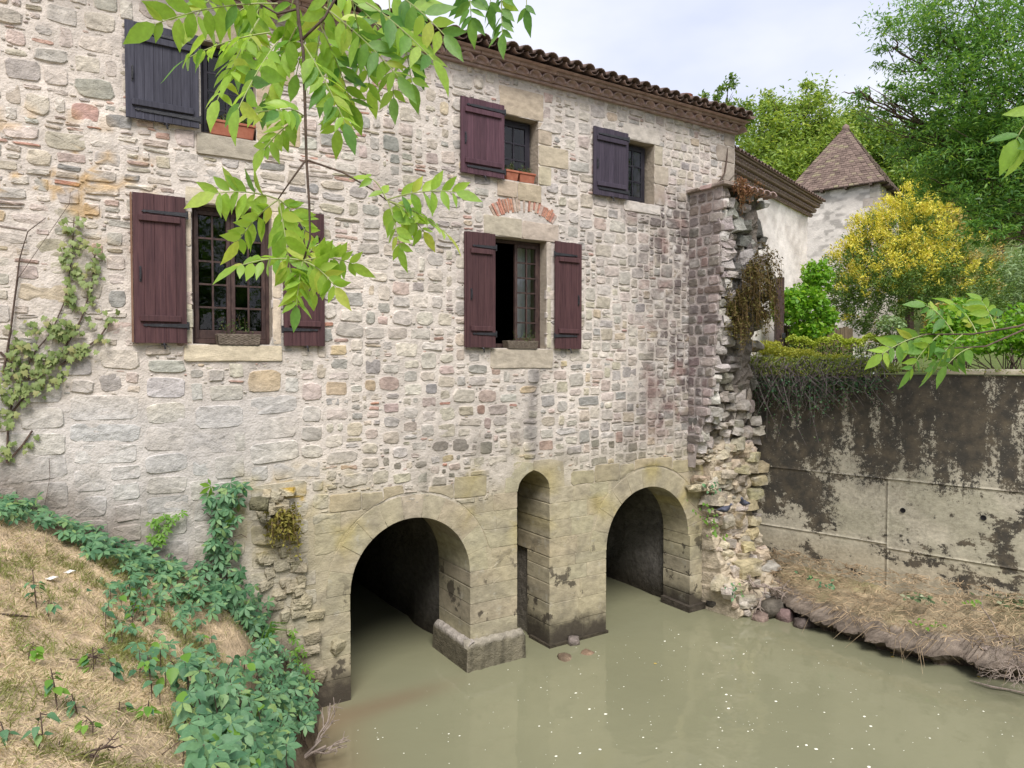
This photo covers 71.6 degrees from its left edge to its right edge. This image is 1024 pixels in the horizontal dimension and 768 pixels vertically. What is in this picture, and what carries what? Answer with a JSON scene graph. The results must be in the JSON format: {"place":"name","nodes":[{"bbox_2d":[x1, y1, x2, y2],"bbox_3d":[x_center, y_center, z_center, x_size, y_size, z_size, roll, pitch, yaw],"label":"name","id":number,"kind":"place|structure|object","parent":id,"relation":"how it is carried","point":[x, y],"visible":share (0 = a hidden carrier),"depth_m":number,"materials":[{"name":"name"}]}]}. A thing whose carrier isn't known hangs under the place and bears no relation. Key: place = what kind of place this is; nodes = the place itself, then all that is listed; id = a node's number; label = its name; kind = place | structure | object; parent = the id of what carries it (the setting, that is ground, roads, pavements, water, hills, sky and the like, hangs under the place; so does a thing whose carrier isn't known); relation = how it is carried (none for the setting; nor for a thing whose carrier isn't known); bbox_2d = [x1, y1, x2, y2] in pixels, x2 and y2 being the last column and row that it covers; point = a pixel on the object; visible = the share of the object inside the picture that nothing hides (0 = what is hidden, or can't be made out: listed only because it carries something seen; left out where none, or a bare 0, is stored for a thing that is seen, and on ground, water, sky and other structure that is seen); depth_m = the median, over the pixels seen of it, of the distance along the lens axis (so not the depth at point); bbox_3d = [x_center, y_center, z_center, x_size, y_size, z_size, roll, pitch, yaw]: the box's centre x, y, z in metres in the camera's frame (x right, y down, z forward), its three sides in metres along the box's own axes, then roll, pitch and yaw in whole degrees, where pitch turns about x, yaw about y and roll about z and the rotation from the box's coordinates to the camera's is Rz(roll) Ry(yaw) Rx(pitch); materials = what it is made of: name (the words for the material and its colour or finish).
{"place":"outdoors","nodes":[
{"label":"outdoors","id":0,"kind":"place"},
{"bbox_2d":[0,495,321,767],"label":"bank","id":1,"kind":"structure","parent":0,"point":[237,645],"depth_m":5.40,"materials":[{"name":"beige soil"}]},
{"bbox_2d":[0,721,19,745],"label":"sapling","id":2,"kind":"object","parent":1,"relation":"on","point":[6,732],"visible":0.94,"depth_m":3.58,"materials":[{"name":"green plant"}]},
{"bbox_2d":[0,613,34,617],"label":"fallen twig","id":3,"kind":"object","parent":1,"relation":"on","point":[16,615],"visible":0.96,"depth_m":5.30,"materials":[{"name":"wood"}]},
{"bbox_2d":[23,642,44,661],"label":"sapling","id":4,"kind":"object","parent":1,"relation":"on","point":[39,650],"visible":0.98,"depth_m":4.76,"materials":[{"name":"green plant"}]},
{"bbox_2d":[24,569,46,608],"bbox_3d":[-3.845,1.667,5.699,0.148,0.371,0.163,0,2,12],"label":"sapling","id":5,"kind":"object","parent":1,"relation":"on","point":[33,586],"visible":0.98,"depth_m":5.69,"materials":[{"name":"green plant"}]},
{"bbox_2d":[21,712,60,750],"bbox_3d":[-2.413,1.793,3.634,0.144,0.232,0.140,1,2,22],"label":"sapling","id":6,"kind":"object","parent":1,"relation":"on","point":[37,739],"visible":0.99,"depth_m":3.62,"materials":[{"name":"green plant"}]},
{"bbox_2d":[41,598,61,622],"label":"sapling","id":7,"kind":"object","parent":1,"relation":"on","point":[50,607],"visible":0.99,"depth_m":5.64,"materials":[{"name":"green plant"}]},
{"bbox_2d":[44,668,70,710],"bbox_3d":[-2.697,1.830,4.216,0.135,0.291,0.193,-1,2,-33],"label":"sapling","id":8,"kind":"object","parent":1,"relation":"on","point":[50,685],"visible":0.99,"depth_m":4.18,"materials":[{"name":"green plant"}]},
{"bbox_2d":[62,694,87,717],"bbox_3d":[-2.651,1.956,4.266,0.154,0.172,0.142,0,2,-4],"label":"sapling","id":9,"kind":"object","parent":1,"relation":"on","point":[70,703],"visible":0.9,"depth_m":4.24,"materials":[{"name":"green plant"}]},
{"bbox_2d":[74,716,103,735],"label":"sapling","id":10,"kind":"object","parent":1,"relation":"on","point":[83,729],"visible":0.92,"depth_m":4.12,"materials":[{"name":"green plant"}]},
{"bbox_2d":[69,645,111,665],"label":"fallen twig","id":11,"kind":"object","parent":1,"relation":"on","point":[95,657],"visible":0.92,"depth_m":5.10,"materials":[{"name":"brown wood"}]},
{"bbox_2d":[77,647,104,672],"bbox_3d":[-2.973,1.971,5.013,0.176,0.231,0.100,-1,2,-33],"label":"sapling","id":12,"kind":"object","parent":1,"relation":"on","point":[83,661],"visible":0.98,"depth_m":5.00,"materials":[{"name":"green plant"}]},
{"bbox_2d":[59,731,122,758],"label":"fallen twig","id":13,"kind":"object","parent":1,"relation":"on","point":[94,755],"visible":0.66,"depth_m":3.79,"materials":[{"name":"brown wood"}]},
{"bbox_2d":[101,655,124,681],"bbox_3d":[-2.825,2.036,5.029,0.162,0.251,0.104,1,2,37],"label":"sapling","id":14,"kind":"object","parent":1,"relation":"on","point":[117,668],"visible":0.97,"depth_m":5.01,"materials":[{"name":"green plant"}]},
{"bbox_2d":[0,491,227,621],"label":"creeper","id":15,"kind":"object","parent":1,"relation":"on","point":[169,572],"visible":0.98,"depth_m":7.40,"materials":[{"name":"green plant"}]},
{"bbox_2d":[105,617,126,643],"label":"sapling","id":16,"kind":"object","parent":1,"relation":"on","point":[118,625],"visible":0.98,"depth_m":5.72,"materials":[{"name":"green plant"}]},
{"bbox_2d":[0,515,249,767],"bbox_3d":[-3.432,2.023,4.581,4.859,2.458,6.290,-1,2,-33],"label":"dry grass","id":17,"kind":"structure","parent":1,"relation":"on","point":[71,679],"depth_m":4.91,"materials":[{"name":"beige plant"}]},
{"bbox_2d":[116,702,136,712],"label":"sapling","id":18,"kind":"object","parent":1,"relation":"on","point":[128,704],"visible":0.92,"depth_m":4.68,"materials":[{"name":"green plant"}]},
{"bbox_2d":[124,600,142,622],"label":"sapling","id":19,"kind":"object","parent":1,"relation":"on","point":[128,615],"visible":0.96,"depth_m":6.54,"materials":[{"name":"green plant"}]},
{"bbox_2d":[127,651,149,677],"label":"sapling","id":20,"kind":"object","parent":1,"relation":"on","point":[143,658],"visible":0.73,"depth_m":5.23,"materials":[{"name":"green plant"}]},
{"bbox_2d":[137,655,159,693],"bbox_3d":[-2.631,2.137,5.170,0.124,0.331,0.162,0,2,-3],"label":"sapling","id":21,"kind":"object","parent":1,"relation":"on","point":[153,660],"visible":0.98,"depth_m":5.13,"materials":[{"name":"green plant"}]},
{"bbox_2d":[135,701,162,720],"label":"sapling","id":22,"kind":"object","parent":1,"relation":"on","point":[148,710],"visible":0.98,"depth_m":4.75,"materials":[{"name":"green plant"}]},
{"bbox_2d":[86,577,237,704],"bbox_3d":[-3.009,2.398,6.310,1.288,1.159,2.754,-1,2,-33],"label":"creeper","id":23,"kind":"object","parent":1,"relation":"on","point":[154,649],"visible":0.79,"depth_m":6.58,"materials":[{"name":"green plant"}]},
{"bbox_2d":[151,702,204,739],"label":"grass tuft","id":24,"kind":"object","parent":1,"relation":"on","point":[168,718],"visible":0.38,"depth_m":4.90,"materials":[{"name":"beige plant"}]},
{"bbox_2d":[162,632,321,767],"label":"bank shrub","id":25,"kind":"object","parent":1,"relation":"on","point":[229,730],"visible":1,"depth_m":5.47,"materials":[{"name":"green plant"}]},
{"bbox_2d":[261,621,285,648],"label":"grass tuft","id":26,"kind":"object","parent":1,"relation":"on","point":[270,631],"visible":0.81,"depth_m":8.41,"materials":[{"name":"green plant"}]},
{"bbox_2d":[304,697,350,758],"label":"dead branch","id":27,"kind":"object","parent":1,"relation":"on","point":[320,750],"visible":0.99,"depth_m":7.85,"materials":[{"name":"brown wood"}]},
{"bbox_2d":[315,576,1023,767],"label":"water","id":28,"kind":"structure","parent":0,"point":[404,672],"depth_m":9.37,"materials":[{"name":"liquid"}]},
{"bbox_2d":[557,652,571,661],"bbox_3d":[0.839,4.199,10.796,0.300,0.178,0.267,-1,2,-17],"label":"rock","id":29,"kind":"object","parent":28,"relation":"in","point":[564,657],"visible":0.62,"depth_m":10.76,"materials":[{"name":"stone"}]},
{"bbox_2d":[567,635,579,645],"bbox_3d":[0.976,4.109,11.319,0.179,0.179,0.178,-1,2,-22],"label":"rock","id":30,"kind":"object","parent":28,"relation":"in","point":[572,640],"visible":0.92,"depth_m":11.26,"materials":[{"name":"stone"}]},
{"bbox_2d":[580,648,593,654],"bbox_3d":[1.155,4.183,10.965,0.206,0.120,0.198,1,2,39],"label":"rock","id":31,"kind":"object","parent":28,"relation":"in","point":[585,651],"visible":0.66,"depth_m":10.95,"materials":[{"name":"stone"}]},
{"bbox_2d":[374,634,1002,767],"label":"foam flecks","id":32,"kind":"object","parent":28,"relation":"on","point":[718,717],"visible":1,"depth_m":8.76,"materials":[{"name":"white liquid"}]},
{"bbox_2d":[685,180,781,618],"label":"ruined wall","id":33,"kind":"structure","parent":28,"relation":"in","point":[725,237],"depth_m":12.64,"materials":[{"name":"stone"}]},
{"bbox_2d":[686,499,717,532],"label":"wall weed","id":34,"kind":"object","parent":33,"relation":"attached to","point":[703,516],"depth_m":12.53,"materials":[{"name":"green plant"}]},
{"bbox_2d":[702,482,720,494],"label":"wall weed","id":35,"kind":"object","parent":33,"relation":"attached to","point":[709,487],"depth_m":12.57,"materials":[{"name":"green plant"}]},
{"bbox_2d":[714,503,731,514],"bbox_3d":[3.770,2.218,12.649,0.172,0.229,0.369,-1,2,-33],"label":"pigeon","id":36,"kind":"object","parent":33,"relation":"on","point":[723,509],"visible":1,"depth_m":12.58,"materials":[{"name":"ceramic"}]},
{"bbox_2d":[723,300,739,335],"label":"withered fern","id":37,"kind":"object","parent":33,"relation":"attached to","point":[737,308],"visible":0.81,"depth_m":12.27,"materials":[{"name":"brown plant"}]},
{"bbox_2d":[725,583,743,601],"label":"wall weed","id":38,"kind":"object","parent":33,"relation":"attached to","point":[733,592],"depth_m":12.18,"materials":[{"name":"green plant"}]},
{"bbox_2d":[731,175,766,217],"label":"withered fern","id":39,"kind":"object","parent":33,"relation":"on","point":[743,189],"visible":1,"depth_m":11.99,"materials":[{"name":"brown plant"}]},
{"bbox_2d":[724,241,787,356],"bbox_3d":[4.215,-1.468,12.283,1.012,2.041,1.059,1,2,39],"label":"withered fern","id":40,"kind":"object","parent":33,"relation":"attached to","point":[740,323],"visible":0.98,"depth_m":12.18,"materials":[{"name":"brown plant"}]},
{"bbox_2d":[751,610,768,622],"bbox_3d":[4.350,4.081,12.414,0.271,0.174,0.305,1,2,34],"label":"rock","id":41,"kind":"object","parent":28,"relation":"in","point":[759,616],"visible":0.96,"depth_m":12.34,"materials":[{"name":"stone"}]},
{"bbox_2d":[970,680,1023,693],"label":"floating branch","id":42,"kind":"object","parent":28,"relation":"on","point":[990,686],"visible":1,"depth_m":9.70,"materials":[{"name":"brown wood"}]},
{"bbox_2d":[373,0,1023,147],"label":"sky","id":43,"kind":"structure","parent":0,"point":[684,46],"materials":[{"name":"white"}]},
{"bbox_2d":[767,558,1023,680],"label":"bank","id":44,"kind":"structure","parent":0,"point":[962,652],"depth_m":11.12,"materials":[{"name":"brown soil"}]},
{"bbox_2d":[739,574,790,612],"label":"dead branch","id":45,"kind":"object","parent":44,"relation":"on","point":[765,586],"visible":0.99,"depth_m":12.42,"materials":[{"name":"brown wood"}]},
{"bbox_2d":[757,596,785,617],"bbox_3d":[4.609,3.963,12.577,0.453,0.283,0.391,-1,2,-23],"label":"rock","id":46,"kind":"object","parent":44,"relation":"on","point":[772,606],"visible":0.78,"depth_m":12.45,"materials":[{"name":"stone"}]},
{"bbox_2d":[775,607,796,622],"bbox_3d":[4.803,4.053,12.452,0.379,0.322,0.319,-1,2,-33],"label":"rock","id":47,"kind":"object","parent":44,"relation":"on","point":[785,614],"visible":0.76,"depth_m":12.32,"materials":[{"name":"stone"}]},
{"bbox_2d":[793,616,818,628],"bbox_3d":[5.006,4.075,12.085,0.461,0.203,0.263,0,2,-15],"label":"rock","id":48,"kind":"object","parent":44,"relation":"on","point":[800,622],"visible":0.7,"depth_m":11.98,"materials":[{"name":"stone"}]},
{"bbox_2d":[745,369,1023,599],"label":"retaining wall","id":49,"kind":"structure","parent":44,"relation":"on","point":[926,479],"depth_m":12.03,"materials":[{"name":"concrete"}]},
{"bbox_2d":[749,350,1023,443],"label":"trailing shrub","id":50,"kind":"object","parent":49,"relation":"on","point":[803,371],"visible":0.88,"depth_m":12.80,"materials":[{"name":"green plant"}]},
{"bbox_2d":[768,548,1023,687],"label":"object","id":51,"kind":"object","parent":44,"relation":"on","point":[872,596],"visible":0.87,"depth_m":11.43,"materials":[{"name":"plant"}]},
{"bbox_2d":[900,592,946,604],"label":"bank plant","id":52,"kind":"object","parent":44,"relation":"on","point":[921,596],"visible":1,"depth_m":11.16,"materials":[{"name":"green plant"}]},
{"bbox_2d":[908,618,945,630],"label":"bank plant","id":53,"kind":"object","parent":44,"relation":"on","point":[927,628],"visible":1,"depth_m":10.69,"materials":[{"name":"green plant"}]},
{"bbox_2d":[973,595,1002,649],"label":"dead branch","id":54,"kind":"object","parent":44,"relation":"on","point":[986,647],"visible":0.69,"depth_m":10.30,"materials":[{"name":"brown wood"}]},
{"bbox_2d":[970,592,1023,607],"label":"bank plant","id":55,"kind":"object","parent":44,"relation":"on","point":[1021,601],"visible":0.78,"depth_m":10.92,"materials":[{"name":"green plant"}]},
{"bbox_2d":[977,627,1023,666],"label":"dead branch","id":56,"kind":"object","parent":44,"relation":"on","point":[1001,635],"visible":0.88,"depth_m":10.15,"materials":[{"name":"brown wood"}]},
{"bbox_2d":[979,645,1023,690],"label":"dead branch","id":57,"kind":"object","parent":44,"relation":"on","point":[1006,662],"visible":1,"depth_m":9.50,"materials":[{"name":"grey wood"}]},
{"bbox_2d":[787,188,1023,375],"bbox_3d":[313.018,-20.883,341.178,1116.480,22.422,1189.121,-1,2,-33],"label":"ground","id":58,"kind":"structure","parent":0,"point":[994,360],"depth_m":31.94,"materials":[{"name":"green plant"}]},
{"bbox_2d":[123,0,481,332],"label":"ash branch","id":59,"kind":"object","parent":58,"relation":"on","point":[406,17],"visible":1,"depth_m":1.70,"materials":[{"name":"green plant"}]},
{"bbox_2d":[0,0,755,706],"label":"mill house","id":60,"kind":"structure","parent":58,"relation":"on","point":[422,446],"depth_m":9.66,"materials":[{"name":"stone"}]},
{"bbox_2d":[3,192,70,502],"bbox_3d":[-4.965,-0.237,7.450,0.623,3.609,0.023,-1,2,-33],"label":"dry vine","id":61,"kind":"object","parent":60,"relation":"attached to","point":[11,324],"visible":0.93,"depth_m":7.33,"materials":[{"name":"brown plant"}]},
{"bbox_2d":[0,216,119,462],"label":"ivy","id":62,"kind":"object","parent":60,"relation":"attached to","point":[57,332],"visible":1,"depth_m":7.49,"materials":[{"name":"green plant"}]},
{"bbox_2d":[145,532,167,547],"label":"wall weed","id":63,"kind":"object","parent":60,"relation":"attached to","point":[154,538],"depth_m":8.05,"materials":[{"name":"green plant"}]},
{"bbox_2d":[145,509,188,535],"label":"wall weed","id":64,"kind":"object","parent":60,"relation":"attached to","point":[154,523],"depth_m":8.10,"materials":[{"name":"green plant"}]},
{"bbox_2d":[200,45,253,139],"bbox_3d":[-3.443,-3.474,8.557,0.620,1.050,0.072,-1,2,-33],"label":"window","id":65,"kind":"structure","parent":60,"relation":"in","point":[203,65],"depth_m":8.40,"materials":[{"name":"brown wood"}]},
{"bbox_2d":[191,207,269,343],"bbox_3d":[-3.433,-1.301,8.650,0.910,1.620,0.072,-1,2,-33],"label":"window","id":66,"kind":"structure","parent":60,"relation":"in","point":[199,336],"depth_m":8.60,"materials":[{"name":"brown wood"}]},
{"bbox_2d":[207,113,255,139],"bbox_3d":[-3.353,-3.084,8.493,0.530,0.284,0.184,-1,2,-33],"label":"terracotta planter","id":67,"kind":"object","parent":60,"relation":"on","point":[221,129],"visible":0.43,"depth_m":8.47,"materials":[{"name":"orange ceramic"}]},
{"bbox_2d":[199,477,276,646],"bbox_3d":[-3.254,2.282,8.424,0.910,2.362,0.568,-1,2,-33],"label":"creeper","id":68,"kind":"object","parent":60,"relation":"attached to","point":[254,626],"visible":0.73,"depth_m":8.36,"materials":[{"name":"green plant"}]},
{"bbox_2d":[215,315,260,344],"bbox_3d":[-3.313,-0.653,8.584,0.510,0.364,0.174,-1,2,-33],"label":"planter","id":69,"kind":"object","parent":60,"relation":"on","point":[235,339],"visible":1,"depth_m":8.53,"materials":[{"name":"brown"}]},
{"bbox_2d":[249,496,268,511],"bbox_3d":[-2.988,1.419,8.387,0.229,0.197,0.185,-1,2,-23],"label":"rock","id":70,"kind":"object","parent":60,"relation":"on","point":[259,503],"visible":1,"depth_m":8.32,"materials":[{"name":"stone"}]},
{"bbox_2d":[263,502,303,560],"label":"withered fern","id":71,"kind":"object","parent":60,"relation":"attached to","point":[290,529],"visible":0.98,"depth_m":8.67,"materials":[{"name":"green plant"}]},
{"bbox_2d":[288,628,314,680],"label":"creeper","id":72,"kind":"object","parent":60,"relation":"attached to","point":[298,648],"visible":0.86,"depth_m":8.87,"materials":[{"name":"green plant"}]},
{"bbox_2d":[504,162,519,180],"bbox_3d":[-0.030,-3.190,10.653,0.240,0.311,0.180,-1,2,-33],"label":"terracotta planter","id":73,"kind":"object","parent":60,"relation":"on","point":[512,173],"visible":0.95,"depth_m":10.60,"materials":[{"name":"orange ceramic"}]},
{"bbox_2d":[504,119,529,172],"bbox_3d":[0.006,-3.514,10.802,0.610,0.940,0.072,-1,2,-33],"label":"window","id":74,"kind":"structure","parent":60,"relation":"in","point":[511,124],"depth_m":10.87,"materials":[{"name":"grey wood"}]},
{"bbox_2d":[495,239,539,347],"bbox_3d":[0.024,-1.371,10.900,0.960,1.630,0.072,-1,2,-33],"label":"window","id":75,"kind":"structure","parent":60,"relation":"in","point":[524,245],"depth_m":11.00,"materials":[{"name":"brown wood"}]},
{"bbox_2d":[502,330,537,348],"bbox_3d":[0.130,-0.684,10.793,0.568,0.296,0.160,-1,2,-33],"label":"planter box","id":76,"kind":"object","parent":60,"relation":"on","point":[529,344],"visible":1,"depth_m":10.75,"materials":[{"name":"brown"}]},
{"bbox_2d":[517,248,530,337],"bbox_3d":[0.256,-1.403,11.315,0.420,1.550,0.068,-1,2,-33],"label":"sash","id":77,"kind":"object","parent":60,"relation":"hanging from","point":[520,288],"visible":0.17,"depth_m":11.26,"materials":[{"name":"grey glass"}]},
{"bbox_2d":[517,165,535,183],"bbox_3d":[0.198,-3.179,10.799,0.300,0.279,0.180,-1,2,-33],"label":"terracotta planter","id":78,"kind":"object","parent":60,"relation":"on","point":[524,176],"visible":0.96,"depth_m":10.74,"materials":[{"name":"orange ceramic"}]},
{"bbox_2d":[625,145,644,202],"bbox_3d":[2.031,-3.562,12.099,0.580,0.980,0.072,-1,2,-33],"label":"window","id":79,"kind":"structure","parent":60,"relation":"in","point":[631,148],"depth_m":12.17,"materials":[{"name":"grey wood"}]},
{"bbox_2d":[718,148,736,181],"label":"wall vine","id":80,"kind":"object","parent":60,"relation":"attached to","point":[722,176],"depth_m":13.05,"materials":[{"name":"green plant"}]},
{"bbox_2d":[449,0,535,59],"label":"ash branch","id":81,"kind":"object","parent":58,"relation":"on","point":[475,25],"visible":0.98,"depth_m":1.90,"materials":[{"name":"green plant"}]},
{"bbox_2d":[697,72,761,141],"bbox_3d":[11.564,-9.813,40.204,3.844,15.286,3.855,-1,2,-33],"label":"tree","id":82,"kind":"object","parent":58,"relation":"on","point":[731,84],"visible":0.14,"depth_m":39.71,"materials":[{"name":"green plant"}]},
{"bbox_2d":[734,145,825,356],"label":"annex house","id":83,"kind":"structure","parent":58,"relation":"on","point":[787,212],"depth_m":18.09,"materials":[{"name":"paint"}]},
{"bbox_2d":[774,278,785,354],"bbox_3d":[5.950,-1.232,15.750,0.199,2.250,0.220,0,2,0],"label":"gate post","id":84,"kind":"object","parent":58,"relation":"on","point":[779,334],"visible":0.57,"depth_m":15.69,"materials":[{"name":"brown wood"}]},
{"bbox_2d":[751,340,850,371],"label":"yellow shrub","id":85,"kind":"object","parent":58,"relation":"on","point":[774,350],"visible":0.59,"depth_m":13.57,"materials":[{"name":"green plant"}]},
{"bbox_2d":[720,69,884,180],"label":"tree","id":86,"kind":"object","parent":58,"relation":"on","point":[778,144],"visible":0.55,"depth_m":42.34,"materials":[{"name":"green plant"}]},
{"bbox_2d":[768,258,840,351],"bbox_3d":[6.881,-1.574,16.824,1.767,2.832,1.241,0,2,-4],"label":"bush","id":87,"kind":"object","parent":58,"relation":"on","point":[800,305],"visible":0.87,"depth_m":16.63,"materials":[{"name":"green plant"}]},
{"bbox_2d":[784,325,852,354],"bbox_3d":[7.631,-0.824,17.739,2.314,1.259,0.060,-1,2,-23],"label":"shrub","id":88,"kind":"object","parent":58,"relation":"on","point":[846,332],"visible":0.12,"depth_m":17.95,"materials":[{"name":"plant"}]},
{"bbox_2d":[785,333,891,372],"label":"clipped hedge","id":89,"kind":"object","parent":58,"relation":"on","point":[858,343],"visible":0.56,"depth_m":16.07,"materials":[{"name":"green plant"}]},
{"bbox_2d":[795,124,904,364],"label":"stone tower","id":90,"kind":"structure","parent":58,"relation":"on","point":[844,175],"depth_m":26.77,"materials":[{"name":"paint"}]},
{"bbox_2d":[829,95,953,201],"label":"tree","id":91,"kind":"object","parent":58,"relation":"on","point":[872,134],"visible":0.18,"depth_m":43.97,"materials":[{"name":"green plant"}]},
{"bbox_2d":[876,314,913,373],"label":"pale shrub","id":92,"kind":"object","parent":58,"relation":"on","point":[886,328],"visible":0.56,"depth_m":15.41,"materials":[{"name":"green plant"}]},
{"bbox_2d":[820,175,1016,371],"bbox_3d":[10.651,-2.870,18.965,4.930,5.279,4.205,-1,2,-33],"label":"yellow-flowering shrub","id":93,"kind":"object","parent":58,"relation":"on","point":[902,265],"visible":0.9,"depth_m":18.32,"materials":[{"name":"yellow plant"}]},
{"bbox_2d":[838,0,1023,269],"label":"tree","id":94,"kind":"object","parent":58,"relation":"on","point":[971,131],"visible":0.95,"depth_m":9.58,"materials":[{"name":"green plant"}]},
{"bbox_2d":[879,143,997,303],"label":"tree","id":95,"kind":"object","parent":58,"relation":"on","point":[901,178],"visible":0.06,"depth_m":41.48,"materials":[{"name":"green plant"}]},
{"bbox_2d":[920,297,993,367],"bbox_3d":[9.378,-0.984,14.976,1.340,1.763,1.244,-1,2,-33],"label":"leafy shrub","id":96,"kind":"object","parent":58,"relation":"on","point":[957,324],"visible":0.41,"depth_m":14.83,"materials":[{"name":"green plant"}]},
{"bbox_2d":[922,289,997,367],"bbox_3d":[10.789,-1.202,17.041,1.820,2.074,1.352,0,2,-10],"label":"rust shrub","id":97,"kind":"object","parent":58,"relation":"on","point":[924,322],"visible":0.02,"depth_m":16.94,"materials":[{"name":"green plant"}]},
{"bbox_2d":[907,302,1023,374],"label":"broad leaf shrub","id":98,"kind":"object","parent":58,"relation":"on","point":[1016,341],"visible":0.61,"depth_m":13.62,"materials":[{"name":"green plant"}]},
{"bbox_2d":[940,182,1023,344],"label":"tree","id":99,"kind":"object","parent":58,"relation":"on","point":[1015,241],"visible":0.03,"depth_m":34.30,"materials":[{"name":"green plant"}]},
{"bbox_2d":[966,244,1023,368],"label":"feathery shrub","id":100,"kind":"object","parent":58,"relation":"on","point":[1019,284],"visible":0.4,"depth_m":19.83,"materials":[{"name":"green plant"}]},
{"bbox_2d":[987,105,1023,177],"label":"ash branch","id":101,"kind":"object","parent":58,"relation":"on","point":[1011,158],"visible":1,"depth_m":1.61,"materials":[{"name":"green plant"}]},
{"bbox_2d":[864,293,1023,389],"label":"ash branch","id":102,"kind":"object","parent":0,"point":[976,306],"visible":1,"depth_m":2.30,"materials":[{"name":"green plant"}]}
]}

